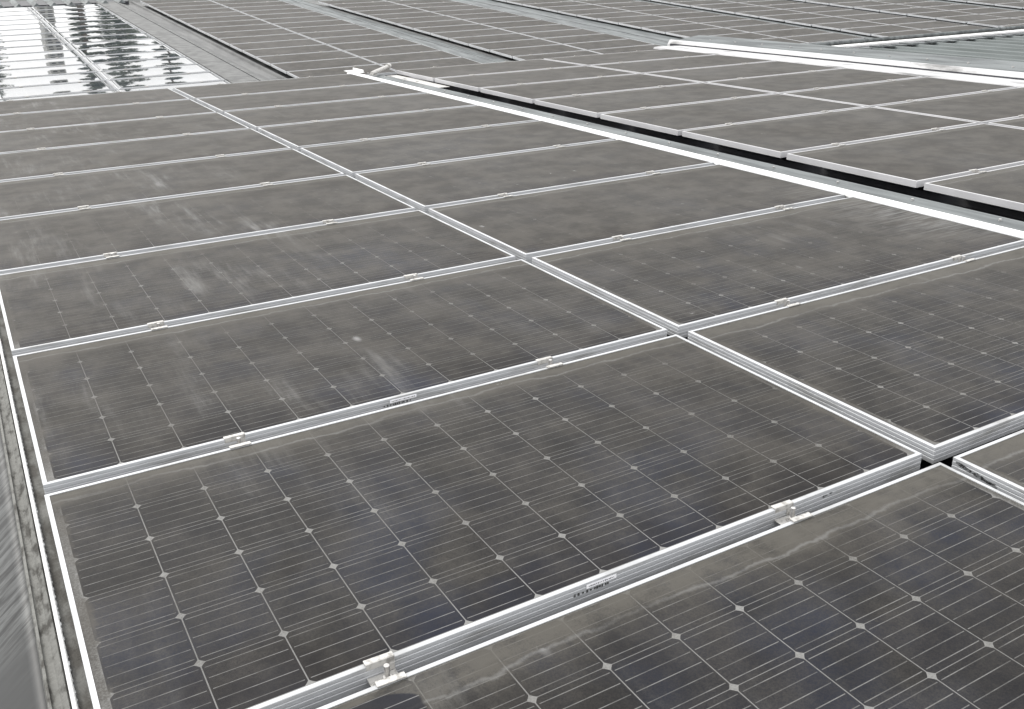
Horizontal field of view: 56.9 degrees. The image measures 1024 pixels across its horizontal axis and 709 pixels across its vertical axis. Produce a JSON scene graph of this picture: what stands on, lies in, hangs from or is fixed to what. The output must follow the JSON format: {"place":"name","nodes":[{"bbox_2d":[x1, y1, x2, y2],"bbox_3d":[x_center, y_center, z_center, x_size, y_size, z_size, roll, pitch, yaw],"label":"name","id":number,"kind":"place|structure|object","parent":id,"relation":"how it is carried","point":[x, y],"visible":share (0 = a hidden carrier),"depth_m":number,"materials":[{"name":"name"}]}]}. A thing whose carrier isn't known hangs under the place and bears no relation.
{"place":"outdoors","nodes":[
{"label":"outdoors","id":0,"kind":"place"},
{"bbox_2d":[0,0,128,7],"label":"ribbed parapet","id":1,"kind":"structure","parent":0,"point":[15,3],"depth_m":29.41,"materials":[{"name":"white metal"}]},
{"bbox_2d":[0,0,144,2],"bbox_3d":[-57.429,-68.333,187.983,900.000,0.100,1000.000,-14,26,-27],"label":"ground","id":2,"kind":"structure","parent":0,"point":[137,1],"depth_m":251.30,"materials":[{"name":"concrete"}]},
{"bbox_2d":[316,77,1023,708],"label":"factory building","id":3,"kind":"structure","parent":2,"relation":"on","point":[938,197],"depth_m":6.22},
{"bbox_2d":[0,305,92,708],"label":"roof gutter","id":4,"kind":"object","parent":3,"relation":"on","point":[41,665],"visible":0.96,"depth_m":2.11,"materials":[{"name":"white metal"}]},
{"bbox_2d":[346,68,1023,237],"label":"white flashing","id":5,"kind":"object","parent":3,"relation":"on","point":[962,215],"visible":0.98,"depth_m":5.61,"materials":[{"name":"metal"}]},
{"bbox_2d":[653,43,1023,87],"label":"edge flashing","id":6,"kind":"object","parent":3,"relation":"on","point":[984,78],"visible":0.94,"depth_m":10.40,"materials":[{"name":"white metal"}]},
{"bbox_2d":[126,0,1023,79],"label":"workshop building","id":7,"kind":"structure","parent":0,"point":[258,67],"depth_m":25.03,"materials":[{"name":"grey metal"}]},
{"bbox_2d":[0,38,66,47],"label":"solar panel","id":8,"kind":"object","parent":7,"relation":"on","point":[25,43],"visible":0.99,"depth_m":21.95,"materials":[{"name":"glass"}]},
{"bbox_2d":[0,44,73,54],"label":"solar panel","id":9,"kind":"object","parent":7,"relation":"on","point":[34,49],"visible":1,"depth_m":21.12,"materials":[{"name":"glass"}]},
{"bbox_2d":[0,50,80,61],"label":"solar panel","id":10,"kind":"object","parent":7,"relation":"on","point":[38,55],"visible":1,"depth_m":20.33,"materials":[{"name":"glass"}]},
{"bbox_2d":[0,57,88,69],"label":"solar panel","id":11,"kind":"object","parent":7,"relation":"on","point":[41,63],"visible":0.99,"depth_m":19.52,"materials":[{"name":"glass"}]},
{"bbox_2d":[0,64,96,78],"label":"solar panel","id":12,"kind":"object","parent":7,"relation":"on","point":[42,71],"visible":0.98,"depth_m":18.70,"materials":[{"name":"glass"}]},
{"bbox_2d":[0,72,105,88],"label":"solar panel","id":13,"kind":"object","parent":7,"relation":"on","point":[48,80],"visible":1,"depth_m":17.90,"materials":[{"name":"glass"}]},
{"bbox_2d":[0,80,115,98],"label":"solar panel","id":14,"kind":"object","parent":7,"relation":"on","point":[45,90],"visible":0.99,"depth_m":17.08,"materials":[{"name":"glass"}]},
{"bbox_2d":[46,19,128,27],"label":"solar panel","id":15,"kind":"object","parent":7,"relation":"on","point":[86,23],"visible":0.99,"depth_m":25.09,"materials":[{"name":"glass"}]},
{"bbox_2d":[51,23,137,33],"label":"solar panel","id":16,"kind":"object","parent":7,"relation":"on","point":[56,30],"visible":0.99,"depth_m":24.28,"materials":[{"name":"glass"}]},
{"bbox_2d":[57,28,145,37],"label":"solar panel","id":17,"kind":"object","parent":7,"relation":"on","point":[99,33],"visible":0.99,"depth_m":23.50,"materials":[{"name":"glass"}]},
{"bbox_2d":[62,33,154,44],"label":"solar panel","id":18,"kind":"object","parent":7,"relation":"on","point":[68,41],"visible":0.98,"depth_m":22.70,"materials":[{"name":"glass"}]},
{"bbox_2d":[69,38,163,49],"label":"solar panel","id":19,"kind":"object","parent":7,"relation":"on","point":[110,44],"visible":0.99,"depth_m":21.91,"materials":[{"name":"glass"}]},
{"bbox_2d":[75,44,173,56],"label":"solar panel","id":20,"kind":"object","parent":7,"relation":"on","point":[120,50],"visible":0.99,"depth_m":21.12,"materials":[{"name":"glass"}]},
{"bbox_2d":[82,50,185,63],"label":"solar panel","id":21,"kind":"object","parent":7,"relation":"on","point":[132,56],"visible":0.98,"depth_m":20.33,"materials":[{"name":"glass"}]},
{"bbox_2d":[90,57,197,71],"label":"solar panel","id":22,"kind":"object","parent":7,"relation":"on","point":[123,65],"visible":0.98,"depth_m":19.53,"materials":[{"name":"glass"}]},
{"bbox_2d":[98,64,210,80],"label":"solar panel","id":23,"kind":"object","parent":7,"relation":"on","point":[148,72],"visible":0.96,"depth_m":18.73,"materials":[{"name":"glass"}]},
{"bbox_2d":[108,72,223,89],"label":"solar panel","id":24,"kind":"object","parent":7,"relation":"on","point":[117,84],"visible":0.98,"depth_m":17.96,"materials":[{"name":"glass"}]},
{"bbox_2d":[96,2,266,82],"bbox_3d":[-8.457,-8.032,23.845,1.272,1.259,16.044,-14,26,-27],"label":"valley gutter","id":25,"kind":"object","parent":7,"relation":"on","point":[225,68],"visible":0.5,"depth_m":21.88,"materials":[{"name":"grey metal"}]},
{"bbox_2d":[187,19,269,29],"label":"solar panel","id":26,"kind":"object","parent":7,"relation":"on","point":[224,24],"visible":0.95,"depth_m":25.22,"materials":[{"name":"glass"}]},
{"bbox_2d":[197,24,281,34],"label":"solar panel","id":27,"kind":"object","parent":7,"relation":"on","point":[235,28],"visible":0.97,"depth_m":24.41,"materials":[{"name":"glass"}]},
{"bbox_2d":[207,29,295,39],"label":"solar panel","id":28,"kind":"object","parent":7,"relation":"on","point":[216,36],"visible":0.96,"depth_m":23.61,"materials":[{"name":"glass"}]},
{"bbox_2d":[218,34,308,45],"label":"solar panel","id":29,"kind":"object","parent":7,"relation":"on","point":[252,39],"visible":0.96,"depth_m":22.83,"materials":[{"name":"glass"}]},
{"bbox_2d":[230,39,323,51],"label":"solar panel","id":30,"kind":"object","parent":7,"relation":"on","point":[272,44],"visible":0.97,"depth_m":22.04,"materials":[{"name":"glass"}]},
{"bbox_2d":[243,45,340,58],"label":"solar panel","id":31,"kind":"object","parent":7,"relation":"on","point":[254,53],"visible":0.94,"depth_m":21.24,"materials":[{"name":"glass"}]},
{"bbox_2d":[256,51,356,65],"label":"solar panel","id":32,"kind":"object","parent":7,"relation":"on","point":[276,59],"visible":0.93,"depth_m":20.44,"materials":[{"name":"glass"}]},
{"bbox_2d":[271,57,374,73],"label":"solar panel","id":33,"kind":"object","parent":7,"relation":"on","point":[285,68],"visible":0.93,"depth_m":19.66,"materials":[{"name":"glass"}]},
{"bbox_2d":[285,24,369,33],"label":"solar panel","id":34,"kind":"object","parent":7,"relation":"on","point":[325,28],"visible":0.89,"depth_m":24.55,"materials":[{"name":"glass"}]},
{"bbox_2d":[287,64,396,77],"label":"solar panel","id":35,"kind":"object","parent":7,"relation":"on","point":[325,72],"visible":0.58,"depth_m":18.91,"materials":[{"name":"glass"}]},
{"bbox_2d":[298,29,385,38],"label":"solar panel","id":36,"kind":"object","parent":7,"relation":"on","point":[327,34],"visible":0.88,"depth_m":23.74,"materials":[{"name":"glass"}]},
{"bbox_2d":[312,34,402,44],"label":"solar panel","id":37,"kind":"object","parent":7,"relation":"on","point":[352,39],"visible":0.85,"depth_m":22.97,"materials":[{"name":"glass"}]},
{"bbox_2d":[327,39,420,51],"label":"solar panel","id":38,"kind":"object","parent":7,"relation":"on","point":[370,44],"visible":0.93,"depth_m":22.17,"materials":[{"name":"glass"}]},
{"bbox_2d":[344,44,439,57],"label":"solar panel","id":39,"kind":"object","parent":7,"relation":"on","point":[360,53],"visible":0.85,"depth_m":21.38,"materials":[{"name":"glass"}]},
{"bbox_2d":[280,0,505,62],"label":"valley gutter","id":40,"kind":"object","parent":7,"relation":"on","point":[450,48],"visible":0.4,"depth_m":24.19,"materials":[{"name":"grey metal"}]},
{"bbox_2d":[361,51,459,64],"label":"solar panel","id":41,"kind":"object","parent":7,"relation":"on","point":[405,57],"visible":0.89,"depth_m":20.57,"materials":[{"name":"glass"}]},
{"bbox_2d":[380,57,481,70],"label":"solar panel","id":42,"kind":"object","parent":7,"relation":"on","point":[431,63],"visible":0.53,"depth_m":19.88,"materials":[{"name":"glass"}]},
{"bbox_2d":[397,20,477,29],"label":"solar panel","id":43,"kind":"object","parent":7,"relation":"on","point":[411,26],"visible":0.94,"depth_m":25.52,"materials":[{"name":"glass"}]},
{"bbox_2d":[414,24,496,34],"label":"solar panel","id":44,"kind":"object","parent":7,"relation":"on","point":[428,30],"visible":0.96,"depth_m":24.76,"materials":[{"name":"glass"}]},
{"bbox_2d":[431,29,515,39],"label":"solar panel","id":45,"kind":"object","parent":7,"relation":"on","point":[461,34],"visible":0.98,"depth_m":23.96,"materials":[{"name":"glass"}]},
{"bbox_2d":[449,33,537,45],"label":"solar panel","id":46,"kind":"object","parent":7,"relation":"on","point":[467,41],"visible":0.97,"depth_m":23.18,"materials":[{"name":"glass"}]},
{"bbox_2d":[469,39,559,51],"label":"solar panel","id":47,"kind":"object","parent":7,"relation":"on","point":[488,47],"visible":0.95,"depth_m":22.38,"materials":[{"name":"glass"}]},
{"bbox_2d":[490,44,583,57],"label":"solar panel","id":48,"kind":"object","parent":7,"relation":"on","point":[524,51],"visible":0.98,"depth_m":21.59,"materials":[{"name":"glass"}]},
{"bbox_2d":[499,24,581,33],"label":"solar panel","id":49,"kind":"object","parent":7,"relation":"on","point":[542,28],"visible":0.86,"depth_m":24.91,"materials":[{"name":"glass"}]},
{"bbox_2d":[513,50,598,60],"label":"solar panel","id":50,"kind":"object","parent":7,"relation":"on","point":[556,55],"visible":0.48,"depth_m":20.98,"materials":[{"name":"glass"}]},
{"bbox_2d":[519,29,603,38],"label":"solar panel","id":51,"kind":"object","parent":7,"relation":"on","point":[559,33],"visible":0.88,"depth_m":24.10,"materials":[{"name":"glass"}]},
{"bbox_2d":[452,0,679,45],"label":"valley gutter","id":52,"kind":"object","parent":7,"relation":"on","point":[638,35],"visible":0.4,"depth_m":26.54,"materials":[{"name":"grey metal"}]},
{"bbox_2d":[542,34,627,44],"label":"solar panel","id":53,"kind":"object","parent":7,"relation":"on","point":[582,39],"visible":0.88,"depth_m":23.34,"materials":[{"name":"glass"}]},
{"bbox_2d":[564,39,652,50],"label":"solar panel","id":54,"kind":"object","parent":7,"relation":"on","point":[596,45],"visible":0.88,"depth_m":22.52,"materials":[{"name":"glass"}]},
{"bbox_2d":[619,19,693,28],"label":"solar panel","id":55,"kind":"object","parent":7,"relation":"on","point":[639,24],"visible":0.91,"depth_m":26.06,"materials":[{"name":"glass"}]},
{"bbox_2d":[642,23,721,33],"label":"solar panel","id":56,"kind":"object","parent":7,"relation":"on","point":[675,28],"visible":0.94,"depth_m":25.30,"materials":[{"name":"glass"}]},
{"bbox_2d":[666,28,748,37],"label":"solar panel","id":57,"kind":"object","parent":7,"relation":"on","point":[707,32],"visible":0.82,"depth_m":24.52,"materials":[{"name":"glass"}]},
{"bbox_2d":[727,24,802,32],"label":"solar panel","id":58,"kind":"object","parent":7,"relation":"on","point":[762,28],"visible":0.86,"depth_m":25.46,"materials":[{"name":"glass"}]},
{"bbox_2d":[752,28,832,37],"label":"solar panel","id":59,"kind":"object","parent":7,"relation":"on","point":[791,32],"visible":0.84,"depth_m":24.66,"materials":[{"name":"glass"}]},
{"bbox_2d":[782,33,864,43],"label":"solar panel","id":60,"kind":"object","parent":7,"relation":"on","point":[819,38],"visible":0.73,"depth_m":23.86,"materials":[{"name":"glass"}]},
{"bbox_2d":[812,21,886,30],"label":"solar panel","id":61,"kind":"object","parent":7,"relation":"on","point":[839,26],"visible":0.93,"depth_m":26.10,"materials":[{"name":"glass"}]},
{"bbox_2d":[841,25,918,35],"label":"solar panel","id":62,"kind":"object","parent":7,"relation":"on","point":[869,31],"visible":0.92,"depth_m":25.34,"materials":[{"name":"glass"}]},
{"bbox_2d":[834,29,1023,61],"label":"corrugated roof","id":63,"kind":"structure","parent":7,"relation":"on","point":[1005,45],"depth_m":14.16,"materials":[{"name":"white metal"}]},
{"bbox_2d":[667,35,1023,77],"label":"raised flashing","id":64,"kind":"object","parent":63,"relation":"on","point":[1015,69],"visible":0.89,"depth_m":10.87,"materials":[{"name":"white metal"}]},
{"bbox_2d":[809,25,1023,45],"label":"roof pipe","id":65,"kind":"object","parent":63,"relation":"on","point":[927,35],"visible":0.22,"depth_m":15.52,"materials":[{"name":"metal"}]},
{"bbox_3d":[-1.343,-0.862,5.378,0.041,0.068,10.704,-14,26,-27],"label":"rail","id":66,"kind":"object","parent":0,"visible":0},
{"bbox_2d":[0,88,188,114],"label":"solar panel","id":67,"kind":"object","parent":66,"relation":"on","point":[80,101],"visible":0.79,"depth_m":8.97,"materials":[{"name":"glass"}]},
{"bbox_2d":[0,129,290,181],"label":"solar panel","id":68,"kind":"object","parent":66,"relation":"on","point":[67,160],"visible":0.79,"depth_m":6.44,"materials":[{"name":"glass"}]},
{"bbox_2d":[0,149,343,219],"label":"solar panel","id":69,"kind":"object","parent":66,"relation":"on","point":[45,195],"visible":0.77,"depth_m":5.59,"materials":[{"name":"glass"}]},
{"bbox_2d":[0,175,414,273],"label":"solar panel","id":70,"kind":"object","parent":66,"relation":"on","point":[50,239],"visible":0.8,"depth_m":4.74,"materials":[{"name":"glass"}]},
{"bbox_2d":[0,210,515,359],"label":"solar panel","id":71,"kind":"object","parent":66,"relation":"on","point":[45,308],"visible":0.82,"depth_m":3.88,"materials":[{"name":"glass"}]},
{"bbox_2d":[13,259,666,494],"bbox_3d":[-0.558,-0.019,3.179,1.950,0.049,0.977,-14,26,-27],"label":"solar panel","id":72,"kind":"object","parent":66,"relation":"on","point":[104,409],"visible":0.98,"depth_m":3.03,"materials":[{"name":"glass"}]},
{"bbox_2d":[44,334,921,708],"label":"solar panel","id":73,"kind":"object","parent":66,"relation":"on","point":[312,568],"visible":1,"depth_m":2.17,"materials":[{"name":"glass"}]},
{"bbox_2d":[771,500,812,524],"bbox_3d":[0.639,0.368,2.165,0.056,0.038,0.076,-12,25,-25],"label":"panel clamp","id":74,"kind":"object","parent":66,"relation":"on","point":[787,505],"visible":0.82,"depth_m":2.17,"materials":[{"name":"metal"}]},
{"bbox_3d":[-2.204,-0.653,4.925,0.041,0.068,10.704,-14,26,-27],"label":"rail","id":75,"kind":"object","parent":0,"visible":0},
{"bbox_2d":[0,99,215,131],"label":"solar panel","id":76,"kind":"object","parent":75,"relation":"on","point":[51,119],"visible":0.77,"depth_m":8.14,"materials":[{"name":"glass"}]},
{"bbox_2d":[0,112,248,153],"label":"solar panel","id":77,"kind":"object","parent":75,"relation":"on","point":[64,136],"visible":0.77,"depth_m":7.29,"materials":[{"name":"glass"}]},
{"bbox_2d":[363,651,406,687],"bbox_3d":[-0.229,0.578,1.709,0.056,0.038,0.076,-13,25,-25],"label":"panel clamp","id":78,"kind":"object","parent":75,"relation":"on","point":[389,675],"visible":0.89,"depth_m":1.72,"materials":[{"name":"metal"}]},
{"bbox_2d":[317,462,1023,708],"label":"solar panel","id":79,"kind":"object","parent":75,"relation":"on","point":[906,592],"visible":1,"depth_m":1.79,"materials":[{"name":"glass"}]},
{"bbox_3d":[0.390,-1.280,6.288,0.041,0.068,10.704,-14,26,-27],"label":"rail","id":80,"kind":"object","parent":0,"visible":0},
{"bbox_2d":[300,120,614,177],"bbox_3d":[-0.366,-1.443,6.559,1.950,0.048,0.976,-14,26,-27],"label":"solar panel","id":81,"kind":"object","parent":80,"relation":"on","point":[351,159],"visible":0.79,"depth_m":6.47,"materials":[{"name":"glass"}]},
{"bbox_2d":[532,197,1023,337],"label":"solar panel","id":82,"kind":"object","parent":80,"relation":"on","point":[681,282],"visible":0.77,"depth_m":3.96,"materials":[{"name":"glass"}]},
{"bbox_2d":[688,246,1023,463],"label":"solar panel","id":83,"kind":"object","parent":80,"relation":"on","point":[929,365],"visible":0.85,"depth_m":3.02,"materials":[{"name":"glass"}]},
{"bbox_2d":[951,429,1023,502],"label":"solar panel","id":84,"kind":"object","parent":80,"relation":"on","point":[998,464],"visible":0.94,"depth_m":2.35,"materials":[{"name":"glass"}]},
{"bbox_3d":[-0.472,-1.072,5.835,0.041,0.068,10.704,-14,26,-27],"label":"rail","id":85,"kind":"object","parent":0,"visible":0},
{"bbox_2d":[173,74,384,101],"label":"solar panel","id":86,"kind":"object","parent":85,"relation":"on","point":[193,93],"visible":0.75,"depth_m":9.79,"materials":[{"name":"glass"}]},
{"bbox_2d":[196,83,426,114],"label":"solar panel","id":87,"kind":"object","parent":85,"relation":"on","point":[221,105],"visible":0.8,"depth_m":8.96,"materials":[{"name":"glass"}]},
{"bbox_2d":[224,93,476,130],"bbox_3d":[-1.393,-2.113,8.206,1.950,0.048,0.976,-14,26,-27],"label":"solar panel","id":88,"kind":"object","parent":85,"relation":"on","point":[254,119],"visible":0.74,"depth_m":8.13,"materials":[{"name":"glass"}]},
{"bbox_2d":[258,105,537,151],"bbox_3d":[-0.880,-1.779,7.383,1.950,0.049,0.975,-14,26,-27],"label":"solar panel","id":89,"kind":"object","parent":85,"relation":"on","point":[297,137],"visible":0.73,"depth_m":7.30,"materials":[{"name":"glass"}]},
{"bbox_2d":[355,139,713,213],"bbox_3d":[0.147,-1.108,5.736,1.950,0.048,0.976,-14,26,-27],"label":"solar panel","id":90,"kind":"object","parent":85,"relation":"on","point":[424,188],"visible":0.78,"depth_m":5.63,"materials":[{"name":"glass"}]},
{"bbox_2d":[428,164,844,263],"bbox_3d":[0.659,-0.772,4.913,1.950,0.047,0.976,-14,26,-27],"label":"solar panel","id":91,"kind":"object","parent":85,"relation":"on","point":[527,227],"visible":0.78,"depth_m":4.80,"materials":[{"name":"glass"}]},
{"bbox_3d":[1.699,-1.596,6.975,0.041,0.068,10.704,-14,26,-27],"label":"rail","id":92,"kind":"object","parent":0,"visible":0},
{"bbox_2d":[396,59,583,81],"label":"solar panel","id":93,"kind":"object","parent":92,"relation":"on","point":[431,74],"visible":0.9,"depth_m":10.91,"materials":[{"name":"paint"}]},
{"bbox_2d":[435,66,636,91],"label":"solar panel","id":94,"kind":"object","parent":92,"relation":"on","point":[475,82],"visible":0.9,"depth_m":10.09,"materials":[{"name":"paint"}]},
{"bbox_2d":[480,74,699,102],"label":"solar panel","id":95,"kind":"object","parent":92,"relation":"on","point":[530,93],"visible":0.9,"depth_m":9.26,"materials":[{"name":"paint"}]},
{"bbox_2d":[535,83,774,117],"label":"solar panel","id":96,"kind":"object","parent":92,"relation":"on","point":[595,105],"visible":0.9,"depth_m":8.43,"materials":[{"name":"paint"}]},
{"bbox_2d":[600,94,864,135],"bbox_3d":[1.803,-1.970,7.696,1.950,0.039,0.976,-14,26,-27],"label":"solar panel","id":97,"kind":"object","parent":92,"relation":"on","point":[677,120],"visible":0.9,"depth_m":7.60,"materials":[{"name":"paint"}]},
{"bbox_2d":[682,107,976,157],"bbox_3d":[2.315,-1.637,6.874,1.950,0.040,0.976,-13,26,-27],"label":"solar panel","id":98,"kind":"object","parent":92,"relation":"on","point":[781,137],"visible":0.9,"depth_m":6.77,"materials":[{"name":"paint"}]},
{"bbox_2d":[787,123,1023,187],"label":"solar panel","id":99,"kind":"object","parent":92,"relation":"on","point":[917,160],"visible":0.98,"depth_m":5.89,"materials":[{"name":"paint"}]},
{"bbox_2d":[924,164,1023,211],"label":"solar panel","id":100,"kind":"object","parent":92,"relation":"on","point":[1002,187],"visible":1,"depth_m":5.08,"materials":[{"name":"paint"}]},
{"bbox_3d":[3.431,-2.014,7.884,0.041,0.068,10.704,-14,26,-27],"label":"rail","id":101,"kind":"object","parent":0,"visible":0},
{"bbox_2d":[544,49,714,65],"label":"solar panel","id":102,"kind":"object","parent":101,"relation":"on","point":[609,58],"visible":0.77,"depth_m":11.85,"materials":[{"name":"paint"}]},
{"bbox_2d":[590,55,773,73],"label":"solar panel","id":103,"kind":"object","parent":101,"relation":"on","point":[648,66],"visible":0.77,"depth_m":11.02,"materials":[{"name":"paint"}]},
{"bbox_2d":[644,61,841,82],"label":"solar panel","id":104,"kind":"object","parent":101,"relation":"on","point":[723,73],"visible":0.77,"depth_m":10.20,"materials":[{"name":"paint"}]},
{"bbox_2d":[707,68,921,93],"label":"solar panel","id":105,"kind":"object","parent":101,"relation":"on","point":[796,82],"visible":0.77,"depth_m":9.36,"materials":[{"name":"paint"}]},
{"bbox_2d":[783,77,1016,106],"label":"solar panel","id":106,"kind":"object","parent":101,"relation":"on","point":[890,92],"visible":0.77,"depth_m":8.54,"materials":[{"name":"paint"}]},
{"bbox_2d":[874,87,1023,123],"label":"solar panel","id":107,"kind":"object","parent":101,"relation":"on","point":[990,106],"visible":0.78,"depth_m":7.65,"materials":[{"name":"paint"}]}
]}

